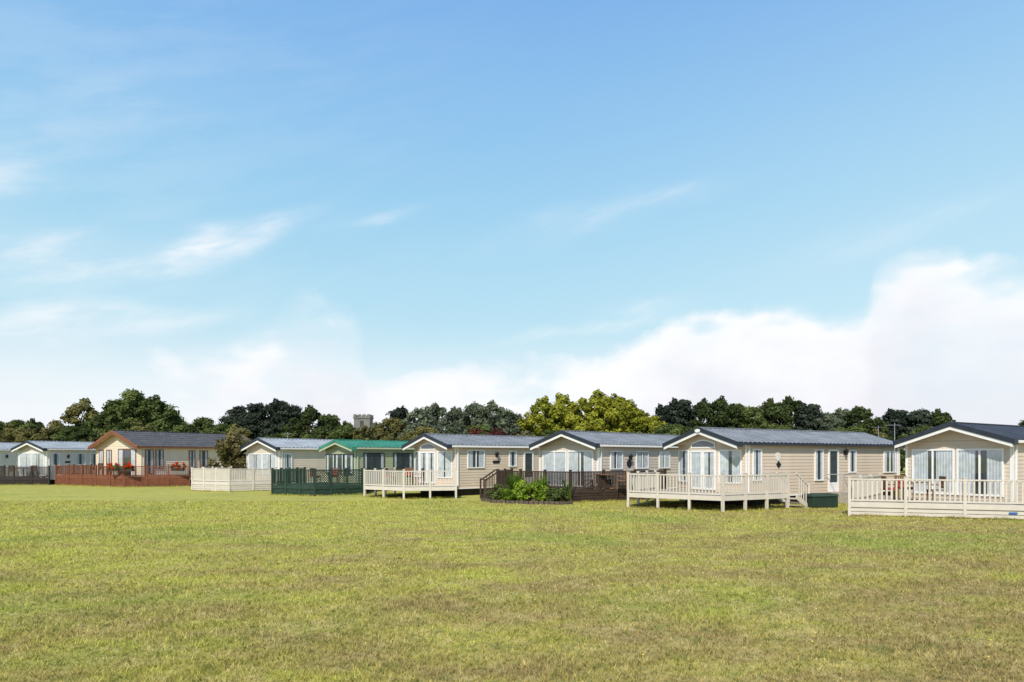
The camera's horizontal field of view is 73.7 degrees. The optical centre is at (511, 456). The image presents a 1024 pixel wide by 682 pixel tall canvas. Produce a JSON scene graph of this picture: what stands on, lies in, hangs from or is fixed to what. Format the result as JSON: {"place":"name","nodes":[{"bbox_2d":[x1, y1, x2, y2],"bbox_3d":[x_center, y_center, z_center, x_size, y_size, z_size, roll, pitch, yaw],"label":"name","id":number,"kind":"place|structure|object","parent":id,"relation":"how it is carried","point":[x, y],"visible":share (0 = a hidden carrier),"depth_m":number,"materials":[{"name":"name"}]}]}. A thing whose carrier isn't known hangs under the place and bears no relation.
{"place":"outdoors","nodes":[
{"label":"outdoors","id":0,"kind":"place"},
{"bbox_2d":[353,414,373,430],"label":"church tower","id":1,"kind":"structure","parent":0,"point":[363,419],"depth_m":197.70,"materials":[{"name":"stone"}]},
{"bbox_2d":[498,485,513,499],"bbox_3d":[-0.271,1.743,32.540,0.947,0.914,0.876,0,0,0],"label":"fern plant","id":2,"kind":"object","parent":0,"point":[506,494],"visible":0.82,"depth_m":32.43,"materials":[{"name":"green plant"}]},
{"bbox_2d":[0,467,1023,681],"bbox_3d":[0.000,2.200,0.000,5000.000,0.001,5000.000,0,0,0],"label":"ground","id":3,"kind":"structure","parent":0,"point":[28,493],"depth_m":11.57,"materials":[{"name":"green plant"}]},
{"bbox_2d":[0,442,21,475],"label":"static caravan","id":4,"kind":"object","parent":3,"relation":"on","point":[8,457],"visible":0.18,"depth_m":59.88,"materials":[{"name":"white plastic"}]},
{"bbox_2d":[0,465,49,484],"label":"decking","id":5,"kind":"object","parent":3,"relation":"on","point":[13,479],"visible":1,"depth_m":53.29,"materials":[{"name":"wood"}]},
{"bbox_2d":[11,440,95,483],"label":"static caravan","id":6,"kind":"object","parent":3,"relation":"on","point":[42,454],"visible":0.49,"depth_m":55.20,"materials":[{"name":"white plastic"}]},
{"bbox_2d":[19,453,95,475],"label":"window frames","id":7,"kind":"structure","parent":6,"relation":"in","point":[19,453],"depth_m":54.82,"materials":[{"name":"white plastic"}]},
{"bbox_2d":[37,454,95,465],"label":"window interior","id":8,"kind":"structure","parent":6,"relation":"in","point":[55,455],"depth_m":56.32,"materials":[{"name":"white fabric"}]},
{"bbox_2d":[55,464,190,486],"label":"decking","id":9,"kind":"object","parent":3,"relation":"on","point":[73,474],"visible":0.95,"depth_m":50.41,"materials":[{"name":"brown wood"}]},
{"bbox_2d":[98,463,103,475],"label":"patio chair","id":10,"kind":"object","parent":9,"relation":"on","point":[100,464],"visible":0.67,"depth_m":51.37,"materials":[{"name":"brown wood"}]},
{"bbox_2d":[107,462,119,470],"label":"geranium planter","id":11,"kind":"object","parent":9,"relation":"attached to","point":[110,467],"visible":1,"depth_m":49.12,"materials":[{"name":"red plant"}]},
{"bbox_2d":[120,462,134,470],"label":"geranium planter","id":12,"kind":"object","parent":9,"relation":"attached to","point":[128,467],"visible":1,"depth_m":48.82,"materials":[{"name":"red plant"}]},
{"bbox_2d":[169,462,186,470],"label":"geranium planter","id":13,"kind":"object","parent":9,"relation":"attached to","point":[177,467],"visible":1,"depth_m":50.12,"materials":[{"name":"red plant"}]},
{"bbox_2d":[88,430,251,483],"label":"timber lodge","id":14,"kind":"structure","parent":3,"relation":"on","point":[155,448],"depth_m":53.18,"materials":[{"name":"wood"}]},
{"bbox_2d":[109,450,204,474],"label":"window interior","id":15,"kind":"structure","parent":14,"relation":"in","point":[126,451],"depth_m":52.11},
{"bbox_2d":[99,449,234,474],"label":"window frames","id":16,"kind":"structure","parent":14,"relation":"in","point":[118,449],"depth_m":52.38,"materials":[{"name":"white plastic"}]},
{"bbox_2d":[206,430,249,478],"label":"pine tree","id":17,"kind":"object","parent":3,"relation":"on","point":[228,452],"visible":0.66,"depth_m":48.39,"materials":[{"name":"green plant"}]},
{"bbox_2d":[191,466,282,491],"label":"decking","id":18,"kind":"object","parent":3,"relation":"on","point":[212,478],"visible":0.97,"depth_m":43.32,"materials":[{"name":"beige plastic"}]},
{"bbox_2d":[239,437,363,482],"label":"static caravan","id":19,"kind":"object","parent":3,"relation":"on","point":[283,453],"visible":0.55,"depth_m":47.42,"materials":[{"name":"white plastic"}]},
{"bbox_2d":[248,453,291,473],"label":"window frames","id":20,"kind":"structure","parent":19,"relation":"in","point":[268,453],"depth_m":46.68,"materials":[{"name":"white plastic"}]},
{"bbox_2d":[254,454,288,472],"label":"window interior","id":21,"kind":"structure","parent":19,"relation":"in","point":[254,454],"depth_m":46.62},
{"bbox_2d":[271,467,367,495],"bbox_3d":[-11.278,1.425,41.070,5.742,1.550,5.273,0,0,26],"label":"decking","id":22,"kind":"object","parent":3,"relation":"on","point":[293,483],"visible":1,"depth_m":39.00,"materials":[{"name":"green wood"}]},
{"bbox_2d":[332,468,338,482],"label":"patio chair","id":23,"kind":"object","parent":22,"relation":"on","point":[334,469],"visible":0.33,"depth_m":41.97,"materials":[{"name":"brown wood"}]},
{"bbox_2d":[318,439,414,491],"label":"static caravan","id":24,"kind":"object","parent":3,"relation":"on","point":[364,454],"visible":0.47,"depth_m":43.41,"materials":[{"name":"green plastic"}]},
{"bbox_2d":[329,454,409,473],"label":"window interior","id":25,"kind":"structure","parent":24,"relation":"in","point":[370,457],"depth_m":43.26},
{"bbox_2d":[326,453,412,474],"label":"window frames","id":26,"kind":"structure","parent":24,"relation":"in","point":[363,453],"depth_m":43.38,"materials":[{"name":"white plastic"}]},
{"bbox_2d":[363,468,457,498],"bbox_3d":[-5.678,1.425,37.683,4.320,1.550,6.520,0,0,-44],"label":"decking","id":27,"kind":"object","parent":3,"relation":"on","point":[378,480],"visible":0.98,"depth_m":35.86,"materials":[{"name":"beige plastic"}]},
{"bbox_2d":[405,468,412,484],"bbox_3d":[-5.900,1.120,39.000,0.500,0.960,0.500,0,0,-6],"label":"patio chair","id":28,"kind":"object","parent":27,"relation":"on","point":[411,469],"visible":0.63,"depth_m":39.16,"materials":[{"name":"brown wood"}]},
{"bbox_2d":[413,468,423,484],"bbox_3d":[-5.200,1.120,38.100,0.500,0.960,0.500,0,0,7],"label":"patio chair","id":29,"kind":"object","parent":27,"relation":"on","point":[422,469],"visible":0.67,"depth_m":37.89,"materials":[{"name":"white wood"}]},
{"bbox_2d":[402,433,546,495],"bbox_3d":[-0.451,0.425,43.140,12.400,3.550,4.520,0,0,-42],"label":"static caravan","id":30,"kind":"object","parent":3,"relation":"on","point":[472,459],"visible":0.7,"depth_m":39.35,"materials":[{"name":"white plastic"}]},
{"bbox_2d":[414,443,533,484],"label":"window frames","id":31,"kind":"structure","parent":30,"relation":"in","point":[427,452],"depth_m":39.19,"materials":[{"name":"white plastic"}]},
{"bbox_2d":[421,444,531,481],"bbox_3d":[-0.591,0.475,40.800,9.845,2.410,3.381,0,0,-19],"label":"window interior","id":32,"kind":"structure","parent":30,"relation":"in","point":[528,456],"depth_m":39.46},
{"bbox_2d":[468,427,517,436],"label":"purple shrub","id":33,"kind":"object","parent":3,"relation":"on","point":[475,431],"visible":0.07,"depth_m":67.38,"materials":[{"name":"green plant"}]},
{"bbox_2d":[485,483,505,499],"bbox_3d":[-0.683,1.741,32.977,0.899,0.940,1.075,0,0,42],"label":"garden shrub","id":34,"kind":"object","parent":3,"relation":"on","point":[495,494],"visible":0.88,"depth_m":32.81,"materials":[{"name":"green plant"}]},
{"bbox_2d":[6,507,1003,660],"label":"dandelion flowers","id":35,"kind":"object","parent":3,"relation":"on","point":[464,554],"visible":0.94,"depth_m":13.01,"materials":[{"name":"yellow plant"}]},
{"bbox_2d":[503,489,515,500],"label":"garden shrub","id":36,"kind":"object","parent":3,"relation":"on","point":[512,496],"visible":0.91,"depth_m":32.45,"materials":[{"name":"green plant"}]},
{"bbox_2d":[0,388,1023,470],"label":"distant trees","id":37,"kind":"object","parent":3,"relation":"on","point":[133,410],"visible":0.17,"depth_m":87.99,"materials":[{"name":"green plant"}]},
{"bbox_2d":[502,472,525,500],"bbox_3d":[0.130,1.392,33.102,1.622,1.617,1.592,0,0,0],"label":"fern plant","id":38,"kind":"object","parent":3,"relation":"on","point":[511,481],"visible":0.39,"depth_m":32.79,"materials":[{"name":"green plant"}]},
{"bbox_2d":[480,498,572,504],"bbox_3d":[0.386,2.129,32.267,4.975,0.195,1.150,0,0,29],"label":"flower bed edging","id":39,"kind":"object","parent":3,"relation":"on","point":[528,502],"visible":0.82,"depth_m":31.58,"materials":[{"name":"stone"}]},
{"bbox_2d":[513,478,543,500],"bbox_3d":[0.808,1.616,32.379,1.517,1.193,1.355,0,0,0],"label":"garden shrub","id":40,"kind":"object","parent":3,"relation":"on","point":[523,489],"visible":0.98,"depth_m":32.04,"materials":[{"name":"green plant"}]},
{"bbox_2d":[527,472,556,500],"bbox_3d":[1.415,1.445,32.713,1.514,1.510,1.431,0,0,0],"label":"fern plant","id":41,"kind":"object","parent":3,"relation":"on","point":[543,482],"visible":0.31,"depth_m":32.59,"materials":[{"name":"green plant"}]},
{"bbox_2d":[535,486,550,500],"bbox_3d":[1.458,1.793,32.242,0.940,0.837,0.906,0,0,-31],"label":"garden shrub","id":42,"kind":"object","parent":3,"relation":"on","point":[542,495],"visible":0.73,"depth_m":31.99,"materials":[{"name":"green plant"}]},
{"bbox_2d":[544,488,569,501],"bbox_3d":[2.117,1.814,31.798,1.016,0.796,1.178,0,0,45],"label":"garden shrub","id":43,"kind":"object","parent":3,"relation":"on","point":[558,494],"visible":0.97,"depth_m":31.58,"materials":[{"name":"green plant"}]},
{"bbox_2d":[556,468,576,501],"bbox_3d":[2.605,1.330,32.347,1.300,1.740,1.010,0,0,-38],"label":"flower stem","id":44,"kind":"object","parent":3,"relation":"on","point":[569,493],"visible":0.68,"depth_m":32.23,"materials":[{"name":"green plant"}]},
{"bbox_2d":[480,468,666,501],"bbox_3d":[3.437,1.443,35.407,10.325,1.626,5.587,0,0,0],"label":"decking","id":45,"kind":"object","parent":3,"relation":"on","point":[581,493],"visible":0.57,"depth_m":33.59,"materials":[{"name":"brown wood"}]},
{"bbox_2d":[616,470,626,488],"bbox_3d":[5.400,1.120,33.600,0.500,0.960,0.500,0,0,7],"label":"patio chair","id":46,"kind":"object","parent":45,"relation":"on","point":[622,480],"visible":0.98,"depth_m":33.34,"materials":[{"name":"brown wood"}]},
{"bbox_2d":[529,430,678,488],"bbox_3d":[6.817,0.415,39.346,12.200,3.570,4.520,0,0,-45],"label":"static caravan","id":47,"kind":"object","parent":3,"relation":"on","point":[567,450],"visible":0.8,"depth_m":35.83,"materials":[{"name":"plastic"}]},
{"bbox_2d":[542,450,669,486],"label":"window frames","id":48,"kind":"structure","parent":47,"relation":"in","point":[566,452],"depth_m":35.34,"materials":[{"name":"white plastic"}]},
{"bbox_2d":[553,452,663,484],"bbox_3d":[5.670,0.610,36.164,2.954,1.820,7.489,0,0,75],"label":"window interior","id":49,"kind":"structure","parent":47,"relation":"in","point":[582,453],"depth_m":34.98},
{"bbox_2d":[627,470,809,511],"bbox_3d":[8.734,1.453,29.920,7.056,1.606,5.188,0,0,38],"label":"decking","id":50,"kind":"object","parent":3,"relation":"on","point":[646,482],"visible":0.99,"depth_m":28.39,"materials":[{"name":"beige plastic"}]},
{"bbox_2d":[662,427,904,505],"bbox_3d":[14.100,0.415,34.775,12.990,3.570,4.620,0,0,-31],"label":"static caravan","id":51,"kind":"object","parent":3,"relation":"on","point":[813,458],"visible":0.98,"depth_m":32.19,"materials":[{"name":"white plastic"}]},
{"bbox_2d":[678,440,895,491],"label":"window frames","id":52,"kind":"structure","parent":51,"relation":"in","point":[832,486],"depth_m":32.46,"materials":[{"name":"white plastic"}]},
{"bbox_2d":[683,441,892,487],"bbox_3d":[14.046,0.475,34.636,12.066,2.410,3.958,0,0,-31],"label":"window interior","id":53,"kind":"structure","parent":51,"relation":"in","point":[833,454],"depth_m":32.88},
{"bbox_2d":[802,493,838,507],"bbox_3d":[13.350,1.880,29.550,1.320,0.600,0.720,0,0,-12],"label":"garden storage box","id":54,"kind":"object","parent":3,"relation":"on","point":[821,500],"visible":0.98,"depth_m":29.24,"materials":[{"name":"green plastic"}]},
{"bbox_2d":[827,474,864,503],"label":"entrance steps","id":55,"kind":"structure","parent":3,"relation":"on","point":[843,496],"depth_m":32.38,"materials":[{"name":"plastic"}]},
{"bbox_2d":[886,423,897,486],"bbox_3d":[17.600,0.325,31.420,0.603,3.750,0.360,0,0,0],"label":"tv aerial","id":56,"kind":"object","parent":3,"relation":"on","point":[894,452],"visible":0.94,"depth_m":31.39,"materials":[{"name":"grey metal"}]},
{"bbox_2d":[847,473,1023,518],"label":"decking","id":57,"kind":"object","parent":3,"relation":"on","point":[860,487],"visible":0.98,"depth_m":24.65,"materials":[{"name":"beige plastic"}]},
{"bbox_2d":[881,476,899,501],"bbox_3d":[14.450,1.220,26.100,0.500,0.960,0.500,0,0,10],"label":"patio chair","id":58,"kind":"object","parent":57,"relation":"on","point":[884,484],"visible":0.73,"depth_m":25.92,"materials":[{"name":"brown wood"}]},
{"bbox_2d":[894,475,912,499],"bbox_3d":[15.400,1.220,26.800,0.500,0.960,0.500,0,0,-6],"label":"patio chair","id":59,"kind":"object","parent":57,"relation":"on","point":[898,476],"visible":0.51,"depth_m":26.96,"materials":[{"name":"brown wood"}]},
{"bbox_2d":[926,476,946,500],"bbox_3d":[16.100,1.220,25.900,0.500,0.960,0.500,0,0,7],"label":"patio chair","id":60,"kind":"object","parent":57,"relation":"on","point":[942,482],"visible":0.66,"depth_m":25.86,"materials":[{"name":"brown wood"}]},
{"bbox_2d":[893,422,1023,501],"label":"static caravan","id":61,"kind":"object","parent":3,"relation":"on","point":[969,451],"visible":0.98,"depth_m":27.29,"materials":[{"name":"white plastic"}]},
{"bbox_2d":[928,450,986,493],"bbox_3d":[18.453,0.610,27.253,1.607,1.820,4.180,0,0,-62],"label":"window interior","id":62,"kind":"structure","parent":61,"relation":"in","point":[983,452],"depth_m":26.89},
{"bbox_2d":[912,448,1003,496],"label":"window frames","id":63,"kind":"structure","parent":61,"relation":"in","point":[1002,449],"depth_m":27.48,"materials":[{"name":"white plastic"}]},
{"bbox_2d":[0,0,1023,429],"label":"sky","id":64,"kind":"structure","parent":0,"point":[343,209],"materials":[{"name":"blue"}]}
]}

